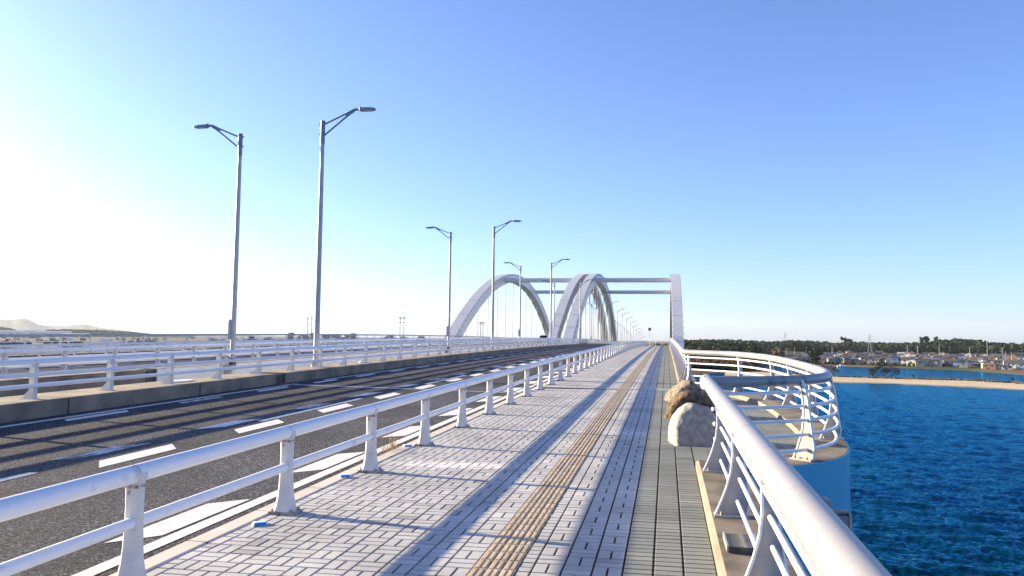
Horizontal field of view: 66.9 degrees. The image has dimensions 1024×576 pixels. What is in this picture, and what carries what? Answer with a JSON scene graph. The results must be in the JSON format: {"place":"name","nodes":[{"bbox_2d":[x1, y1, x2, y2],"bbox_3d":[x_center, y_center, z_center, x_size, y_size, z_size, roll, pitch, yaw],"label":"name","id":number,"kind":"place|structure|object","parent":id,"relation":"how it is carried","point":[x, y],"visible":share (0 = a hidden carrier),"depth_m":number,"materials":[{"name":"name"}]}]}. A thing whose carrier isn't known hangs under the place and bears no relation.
{"place":"outdoors","nodes":[
{"label":"outdoors","id":0,"kind":"place"},
{"bbox_2d":[0,330,22,333],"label":"factory shed","id":1,"kind":"structure","parent":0,"point":[10,332],"depth_m":2506.72,"materials":[{"name":"white metal"}]},
{"bbox_2d":[0,318,141,332],"bbox_3d":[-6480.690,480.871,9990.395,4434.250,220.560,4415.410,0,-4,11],"label":"hills","id":2,"kind":"structure","parent":0,"point":[22,324],"depth_m":9883.61,"materials":[{"name":"grey soil"}]},
{"bbox_2d":[0,345,475,374],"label":"road","id":3,"kind":"structure","parent":0,"point":[57,368],"depth_m":35.67,"materials":[{"name":"grey asphalt"}]},
{"bbox_2d":[538,335,547,342],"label":"car","id":4,"kind":"object","parent":3,"relation":"on","point":[543,336],"visible":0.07,"depth_m":118.35,"materials":[{"name":"paint"}]},
{"bbox_2d":[0,346,617,575],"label":"road","id":5,"kind":"structure","parent":0,"point":[38,453],"depth_m":11.74,"materials":[{"name":"grey asphalt"}]},
{"bbox_2d":[146,345,716,575],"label":"pavement","id":6,"kind":"structure","parent":0,"point":[452,502],"depth_m":7.09,"materials":[{"name":"grey tile"}]},
{"bbox_2d":[251,520,267,525],"bbox_3d":[-2.080,1.938,6.393,0.120,0.024,0.083,3,-4,-27],"label":"kerb reflector","id":7,"kind":"object","parent":6,"relation":"on","point":[258,523],"visible":1,"depth_m":6.37,"materials":[{"name":"blue plastic"}]},
{"bbox_2d":[0,340,646,575],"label":"guard rail","id":8,"kind":"object","parent":6,"relation":"on","point":[131,479],"visible":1,"depth_m":5.99,"materials":[{"name":"white metal"}]},
{"bbox_2d":[467,346,658,575],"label":"tactile paving","id":9,"kind":"structure","parent":6,"relation":"on","point":[506,552],"depth_m":7.12,"materials":[{"name":"beige tile"}]},
{"bbox_2d":[0,336,1023,374],"bbox_3d":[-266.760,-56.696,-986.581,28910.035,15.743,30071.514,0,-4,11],"label":"terrain","id":10,"kind":"structure","parent":0,"point":[1015,371],"depth_m":859.66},
{"bbox_2d":[17,330,45,333],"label":"factory shed","id":11,"kind":"structure","parent":10,"relation":"on","point":[28,331],"depth_m":2582.66,"materials":[{"name":"white metal"}]},
{"bbox_2d":[35,331,71,333],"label":"factory shed","id":12,"kind":"structure","parent":10,"relation":"on","point":[48,332],"depth_m":2592.21,"materials":[{"name":"white metal"}]},
{"bbox_2d":[0,327,195,337],"bbox_3d":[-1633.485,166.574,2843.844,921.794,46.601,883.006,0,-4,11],"label":"hill wood","id":13,"kind":"object","parent":10,"relation":"on","point":[94,331],"visible":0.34,"depth_m":2814.92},
{"bbox_2d":[0,337,479,348],"bbox_3d":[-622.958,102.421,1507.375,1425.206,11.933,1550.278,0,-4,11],"label":"scattered copse","id":14,"kind":"object","parent":10,"relation":"on","point":[75,341],"visible":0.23,"depth_m":1158.12,"materials":[{"name":"green plant"}]},
{"bbox_2d":[287,333,295,345],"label":"bank tree","id":15,"kind":"object","parent":10,"relation":"on","point":[289,336],"visible":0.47,"depth_m":862.53,"materials":[{"name":"green plant"}]},
{"bbox_2d":[296,335,307,345],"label":"bank tree","id":16,"kind":"object","parent":10,"relation":"on","point":[304,337],"visible":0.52,"depth_m":884.55,"materials":[{"name":"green plant"}]},
{"bbox_2d":[322,335,334,344],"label":"bank tree","id":17,"kind":"object","parent":10,"relation":"on","point":[327,336],"visible":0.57,"depth_m":869.73,"materials":[{"name":"green plant"}]},
{"bbox_2d":[348,333,356,343],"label":"bank tree","id":18,"kind":"object","parent":10,"relation":"on","point":[353,337],"visible":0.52,"depth_m":878.59,"materials":[{"name":"green plant"}]},
{"bbox_2d":[690,358,751,364],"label":"reed bed","id":19,"kind":"object","parent":10,"relation":"on","point":[713,361],"visible":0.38,"depth_m":496.89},
{"bbox_2d":[684,339,762,365],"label":"forest","id":20,"kind":"object","parent":10,"relation":"on","point":[750,346],"visible":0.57,"depth_m":559.80,"materials":[{"name":"green plant"}]},
{"bbox_2d":[691,362,755,370],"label":"bank shrubs","id":21,"kind":"object","parent":10,"relation":"on","point":[714,367],"visible":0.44,"depth_m":454.78,"materials":[{"name":"green plant"}]},
{"bbox_2d":[760,348,784,360],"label":"bare wood","id":22,"kind":"object","parent":10,"relation":"on","point":[771,351],"visible":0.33,"depth_m":643.47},
{"bbox_2d":[818,357,825,362],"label":"house","id":23,"kind":"structure","parent":10,"relation":"on","point":[822,360],"depth_m":636.10,"materials":[{"name":"grey stone"}]},
{"bbox_2d":[826,357,834,361],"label":"house","id":24,"kind":"structure","parent":10,"relation":"on","point":[829,359],"depth_m":625.37,"materials":[{"name":"grey stone"}]},
{"bbox_2d":[654,338,1023,353],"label":"forest","id":25,"kind":"object","parent":10,"relation":"on","point":[955,345],"visible":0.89,"depth_m":875.41,"materials":[{"name":"green plant"}]},
{"bbox_2d":[840,336,851,343],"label":"tall pine","id":26,"kind":"object","parent":10,"relation":"on","point":[845,340],"visible":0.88,"depth_m":915.85,"materials":[{"name":"green plant"}]},
{"bbox_2d":[842,356,851,362],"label":"house","id":27,"kind":"structure","parent":10,"relation":"on","point":[846,358],"depth_m":639.45,"materials":[{"name":"grey glass"}]},
{"bbox_2d":[850,357,858,361],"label":"house","id":28,"kind":"structure","parent":10,"relation":"on","point":[852,359],"depth_m":623.41,"materials":[{"name":"grey stone"}]},
{"bbox_2d":[862,356,870,363],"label":"house","id":29,"kind":"structure","parent":10,"relation":"on","point":[866,358],"depth_m":630.40,"materials":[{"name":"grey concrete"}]},
{"bbox_2d":[869,358,877,363],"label":"house","id":30,"kind":"structure","parent":10,"relation":"on","point":[874,360],"depth_m":624.02,"materials":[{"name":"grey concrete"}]},
{"bbox_2d":[765,360,1004,366],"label":"shore hedge","id":31,"kind":"object","parent":10,"relation":"on","point":[878,363],"visible":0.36,"depth_m":603.50,"materials":[{"name":"green plant"}]},
{"bbox_2d":[888,355,898,364],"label":"house","id":32,"kind":"structure","parent":10,"relation":"on","point":[893,359],"depth_m":604.24,"materials":[{"name":"blue stone"}]},
{"bbox_2d":[897,352,904,356],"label":"house","id":33,"kind":"structure","parent":10,"relation":"on","point":[901,354],"depth_m":747.26,"materials":[{"name":"white"}]},
{"bbox_2d":[906,358,915,365],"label":"house","id":34,"kind":"structure","parent":10,"relation":"on","point":[912,360],"depth_m":598.15,"materials":[{"name":"white"}]},
{"bbox_2d":[915,360,924,366],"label":"house","id":35,"kind":"structure","parent":10,"relation":"on","point":[919,363],"depth_m":583.09,"materials":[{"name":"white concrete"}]},
{"bbox_2d":[919,336,928,342],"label":"tall pine","id":36,"kind":"object","parent":10,"relation":"on","point":[923,338],"visible":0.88,"depth_m":894.16,"materials":[{"name":"green plant"}]},
{"bbox_2d":[922,357,933,363],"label":"house","id":37,"kind":"structure","parent":10,"relation":"on","point":[928,358],"depth_m":622.15,"materials":[{"name":"grey"}]},
{"bbox_2d":[929,359,938,366],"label":"house","id":38,"kind":"structure","parent":10,"relation":"on","point":[933,362],"depth_m":579.88,"materials":[{"name":"grey glass"}]},
{"bbox_2d":[942,359,955,366],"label":"house","id":39,"kind":"structure","parent":10,"relation":"on","point":[944,361],"depth_m":579.65,"materials":[{"name":"grey stone"}]},
{"bbox_2d":[953,358,967,366],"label":"house","id":40,"kind":"structure","parent":10,"relation":"on","point":[955,363],"depth_m":572.26,"materials":[{"name":"blue stone"}]},
{"bbox_2d":[959,360,968,367],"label":"house","id":41,"kind":"structure","parent":10,"relation":"on","point":[963,363],"depth_m":560.49,"materials":[{"name":"grey glass"}]},
{"bbox_2d":[968,357,980,360],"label":"house","id":42,"kind":"structure","parent":10,"relation":"on","point":[973,358],"depth_m":609.33,"materials":[{"name":"grey glass"}]},
{"bbox_2d":[971,362,979,366],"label":"house","id":43,"kind":"structure","parent":10,"relation":"on","point":[974,364],"depth_m":564.03,"materials":[{"name":"grey stone"}]},
{"bbox_2d":[980,360,991,367],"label":"house","id":44,"kind":"structure","parent":10,"relation":"on","point":[984,361],"depth_m":547.00,"materials":[{"name":"white"}]},
{"bbox_2d":[981,363,997,369],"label":"house","id":45,"kind":"structure","parent":10,"relation":"on","point":[989,366],"depth_m":529.70,"materials":[{"name":"beige stone"}]},
{"bbox_2d":[992,354,1004,356],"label":"house","id":46,"kind":"structure","parent":10,"relation":"on","point":[998,355],"depth_m":667.91,"materials":[{"name":"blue stone"}]},
{"bbox_2d":[994,359,1003,364],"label":"house","id":47,"kind":"structure","parent":10,"relation":"on","point":[997,361],"depth_m":567.52,"materials":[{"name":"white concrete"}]},
{"bbox_2d":[1001,364,1013,369],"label":"house","id":48,"kind":"structure","parent":10,"relation":"on","point":[1006,367],"depth_m":523.59,"materials":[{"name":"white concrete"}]},
{"bbox_2d":[1005,361,1016,367],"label":"house","id":49,"kind":"structure","parent":10,"relation":"on","point":[1012,363],"depth_m":539.33,"materials":[{"name":"grey"}]},
{"bbox_2d":[1006,356,1018,358],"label":"house","id":50,"kind":"structure","parent":10,"relation":"on","point":[1009,357],"depth_m":622.84,"materials":[{"name":"beige glass"}]},
{"bbox_2d":[1014,352,1023,356],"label":"house","id":51,"kind":"structure","parent":10,"relation":"on","point":[1019,353],"depth_m":676.78,"materials":[{"name":"grey glass"}]},
{"bbox_2d":[1016,362,1023,369],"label":"house","id":52,"kind":"structure","parent":10,"relation":"on","point":[1020,365],"depth_m":521.52,"materials":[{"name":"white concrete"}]},
{"bbox_2d":[0,0,1023,343],"label":"sky","id":53,"kind":"structure","parent":0,"point":[813,170],"materials":[{"name":"blue"}]},
{"bbox_2d":[692,374,709,385],"bbox_3d":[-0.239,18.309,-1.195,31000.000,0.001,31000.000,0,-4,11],"label":"water","id":54,"kind":"structure","parent":0,"point":[697,379],"depth_m":390.76,"materials":[{"name":"blue liquid"}]},
{"bbox_2d":[156,274,608,380],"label":"arch bridge","id":55,"kind":"structure","parent":54,"relation":"in","point":[481,295],"depth_m":124.62,"materials":[{"name":"metal"}]},
{"bbox_2d":[0,344,513,396],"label":"median kerb","id":56,"kind":"structure","parent":55,"relation":"on","point":[22,381],"depth_m":22.55,"materials":[{"name":"concrete"}]},
{"bbox_2d":[193,123,243,374],"bbox_3d":[-11.432,-1.456,29.867,2.260,9.970,0.420,0,-4,11],"label":"street lamp","id":57,"kind":"object","parent":56,"relation":"on","point":[232,321],"visible":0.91,"depth_m":29.63,"materials":[{"name":"metal"}]},
{"bbox_2d":[0,337,594,374],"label":"median railing","id":58,"kind":"object","parent":56,"relation":"on","point":[5,352],"visible":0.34,"depth_m":27.85,"materials":[{"name":"white metal"}]},
{"bbox_2d":[425,226,452,352],"bbox_3d":[-5.616,0.227,59.047,2.260,9.970,0.420,0,-4,11],"label":"street lamp","id":59,"kind":"object","parent":56,"relation":"on","point":[449,300],"visible":0.84,"depth_m":58.82,"materials":[{"name":"metal"}]},
{"bbox_2d":[503,262,521,346],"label":"street lamp","id":60,"kind":"object","parent":56,"relation":"on","point":[519,332],"visible":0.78,"depth_m":87.17,"materials":[{"name":"metal"}]},
{"bbox_2d":[541,280,555,325],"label":"street lamp","id":61,"kind":"object","parent":56,"relation":"on","point":[554,299],"visible":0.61,"depth_m":113.84,"materials":[{"name":"metal"}]},
{"bbox_2d":[586,302,591,338],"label":"street lamp","id":62,"kind":"object","parent":56,"relation":"on","point":[591,320],"visible":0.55,"depth_m":169.90,"materials":[{"name":"metal"}]},
{"bbox_2d":[1,342,521,357],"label":"edge kerb","id":63,"kind":"structure","parent":55,"relation":"on","point":[18,356],"depth_m":41.50,"materials":[{"name":"concrete"}]},
{"bbox_2d":[0,334,533,354],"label":"handrail","id":64,"kind":"object","parent":63,"relation":"on","point":[90,336],"visible":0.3,"depth_m":47.38,"materials":[{"name":"white metal"}]},
{"bbox_2d":[186,344,499,358],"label":"kerb","id":65,"kind":"structure","parent":55,"relation":"on","point":[369,348],"depth_m":70.11,"materials":[{"name":"concrete"}]},
{"bbox_2d":[563,273,850,575],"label":"arch bridge","id":66,"kind":"structure","parent":54,"relation":"in","point":[829,479],"depth_m":111.31,"materials":[{"name":"metal"}]},
{"bbox_2d":[0,344,611,422],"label":"median kerb","id":67,"kind":"structure","parent":66,"relation":"on","point":[17,408],"depth_m":19.29,"materials":[{"name":"concrete"}]},
{"bbox_2d":[173,379,192,381],"bbox_3d":[-8.440,2.370,19.814,0.320,0.035,0.840,0,-4,11],"label":"reflector","id":68,"kind":"object","parent":67,"relation":"on","point":[185,380],"visible":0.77,"depth_m":19.67,"materials":[{"name":"white paint"}]},
{"bbox_2d":[0,338,619,398],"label":"median railing","id":69,"kind":"object","parent":67,"relation":"on","point":[33,375],"visible":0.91,"depth_m":20.76,"materials":[{"name":"white metal"}]},
{"bbox_2d":[311,106,375,366],"bbox_3d":[-6.062,-1.879,27.906,2.220,9.420,0.380,0,-4,11],"label":"street lamp","id":70,"kind":"object","parent":67,"relation":"on","point":[322,134],"visible":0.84,"depth_m":28.02,"materials":[{"name":"metal"}]},
{"bbox_2d":[491,219,520,349],"bbox_3d":[-0.461,-0.265,56.009,2.220,9.420,0.380,0,-4,11],"label":"street lamp","id":71,"kind":"object","parent":67,"relation":"on","point":[492,309],"visible":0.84,"depth_m":56.12,"materials":[{"name":"metal"}]},
{"bbox_2d":[550,258,569,344],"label":"street lamp","id":72,"kind":"object","parent":67,"relation":"on","point":[551,267],"visible":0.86,"depth_m":84.21,"materials":[{"name":"metal"}]},
{"bbox_2d":[579,279,593,342],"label":"street lamp","id":73,"kind":"object","parent":67,"relation":"on","point":[580,285],"visible":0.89,"depth_m":112.76,"materials":[{"name":"metal"}]},
{"bbox_2d":[597,292,608,338],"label":"street lamp","id":74,"kind":"object","parent":67,"relation":"on","point":[597,312],"visible":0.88,"depth_m":141.60,"materials":[{"name":"metal"}]},
{"bbox_2d":[609,301,615,340],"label":"street lamp","id":75,"kind":"object","parent":67,"relation":"on","point":[609,319],"visible":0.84,"depth_m":169.95,"materials":[{"name":"metal"}]},
{"bbox_2d":[617,309,621,341],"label":"street lamp","id":76,"kind":"object","parent":67,"relation":"on","point":[617,324],"visible":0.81,"depth_m":198.99,"materials":[{"name":"metal"}]},
{"bbox_2d":[109,361,596,575],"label":"kerb","id":77,"kind":"structure","parent":66,"relation":"on","point":[171,554],"depth_m":6.64,"materials":[{"name":"concrete"}]},
{"bbox_2d":[338,474,350,477],"bbox_3d":[-1.819,2.035,8.419,0.120,0.024,0.083,3,-4,-27],"label":"kerb reflector","id":78,"kind":"object","parent":77,"relation":"on","point":[344,475],"visible":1,"depth_m":8.40,"materials":[{"name":"blue plastic"}]},
{"bbox_2d":[339,433,402,469],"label":"dry weeds","id":79,"kind":"object","parent":77,"relation":"on","point":[392,446],"visible":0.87,"depth_m":10.29,"materials":[{"name":"plant"}]},
{"bbox_2d":[664,379,709,401],"bbox_3d":[4.021,2.529,17.555,1.119,0.930,1.224,1,-4,1],"label":"boulder","id":80,"kind":"object","parent":66,"relation":"on","point":[683,385],"visible":0.4,"depth_m":17.14,"materials":[{"name":"brown stone"}]},
{"bbox_2d":[664,391,715,419],"bbox_3d":[3.348,2.330,14.248,1.051,0.871,1.190,-1,-4,19],"label":"boulder","id":81,"kind":"object","parent":66,"relation":"on","point":[678,400],"visible":0.41,"depth_m":13.91,"materials":[{"name":"brown stone"}]},
{"bbox_2d":[668,345,807,575],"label":"edge kerb","id":82,"kind":"structure","parent":66,"relation":"on","point":[712,486],"depth_m":6.07,"materials":[{"name":"concrete"}]},
{"bbox_2d":[723,532,756,553],"bbox_3d":[1.604,1.784,5.425,0.226,0.053,0.385,0,-4,11],"label":"kerb light","id":83,"kind":"object","parent":82,"relation":"on","point":[739,543],"visible":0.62,"depth_m":5.35,"materials":[{"name":"grey metal"}]},
{"bbox_2d":[700,374,891,575],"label":"handrail","id":84,"kind":"object","parent":82,"relation":"on","point":[825,540],"visible":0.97,"depth_m":3.60,"materials":[{"name":"white metal"}]},
{"bbox_2d":[821,496,851,530],"bbox_3d":[1.092,0.769,2.614,0.078,0.111,0.106,0,-4,11],"label":"bracket box","id":85,"kind":"object","parent":84,"relation":"attached to","point":[844,516],"visible":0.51,"depth_m":2.58,"materials":[{"name":"paint"}]},
{"bbox_2d":[704,389,847,467],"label":"edge kerb","id":86,"kind":"structure","parent":66,"relation":"on","point":[839,448],"depth_m":12.20,"materials":[{"name":"concrete"}]},
{"bbox_2d":[669,338,841,461],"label":"handrail","id":87,"kind":"object","parent":86,"relation":"on","point":[806,449],"visible":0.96,"depth_m":9.55,"materials":[{"name":"white metal"}]},
{"bbox_2d":[691,397,798,469],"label":"pavement","id":88,"kind":"structure","parent":0,"point":[700,452],"depth_m":12.18,"materials":[{"name":"beige concrete"}]},
{"bbox_2d":[668,402,715,446],"bbox_3d":[2.594,2.154,11.072,0.729,1.047,0.887,0,-4,7],"label":"boulder","id":89,"kind":"object","parent":88,"relation":"on","point":[691,424],"visible":0.55,"depth_m":10.74,"materials":[{"name":"stone"}]},
{"bbox_2d":[710,366,1023,575],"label":"water","id":90,"kind":"structure","parent":0,"point":[936,480],"depth_m":110.69,"materials":[{"name":"blue liquid"}]},
{"bbox_2d":[725,372,1023,389],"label":"sandbar","id":91,"kind":"structure","parent":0,"point":[981,384],"depth_m":354.05,"materials":[{"name":"beige sand"}]},
{"bbox_2d":[804,348,823,364],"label":"pine tree","id":92,"kind":"object","parent":91,"relation":"on","point":[813,355],"visible":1,"depth_m":419.71,"materials":[{"name":"green plant"}]},
{"bbox_2d":[819,364,839,374],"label":"bare tree","id":93,"kind":"object","parent":91,"relation":"on","point":[833,368],"visible":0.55,"depth_m":395.50,"materials":[{"name":"brown plant"}]},
{"bbox_2d":[725,371,1023,383],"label":"beach scrub","id":94,"kind":"object","parent":91,"relation":"on","point":[1014,382],"visible":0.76,"depth_m":377.95,"materials":[{"name":"beige sand"}]},
{"bbox_2d":[867,367,890,376],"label":"bare tree","id":95,"kind":"object","parent":91,"relation":"on","point":[872,369],"visible":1,"depth_m":389.60,"materials":[{"name":"brown plant"}]},
{"bbox_2d":[870,363,900,376],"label":"bare tree","id":96,"kind":"object","parent":91,"relation":"on","point":[884,365],"visible":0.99,"depth_m":389.43,"materials":[{"name":"brown plant"}]},
{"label":"pavement","id":97,"kind":"structure","parent":0,"visible":0},
{"bbox_2d":[0,338,518,357],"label":"guard rail","id":98,"kind":"object","parent":97,"relation":"on","point":[86,344],"visible":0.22,"depth_m":40.85,"materials":[{"name":"white metal"}]}
]}

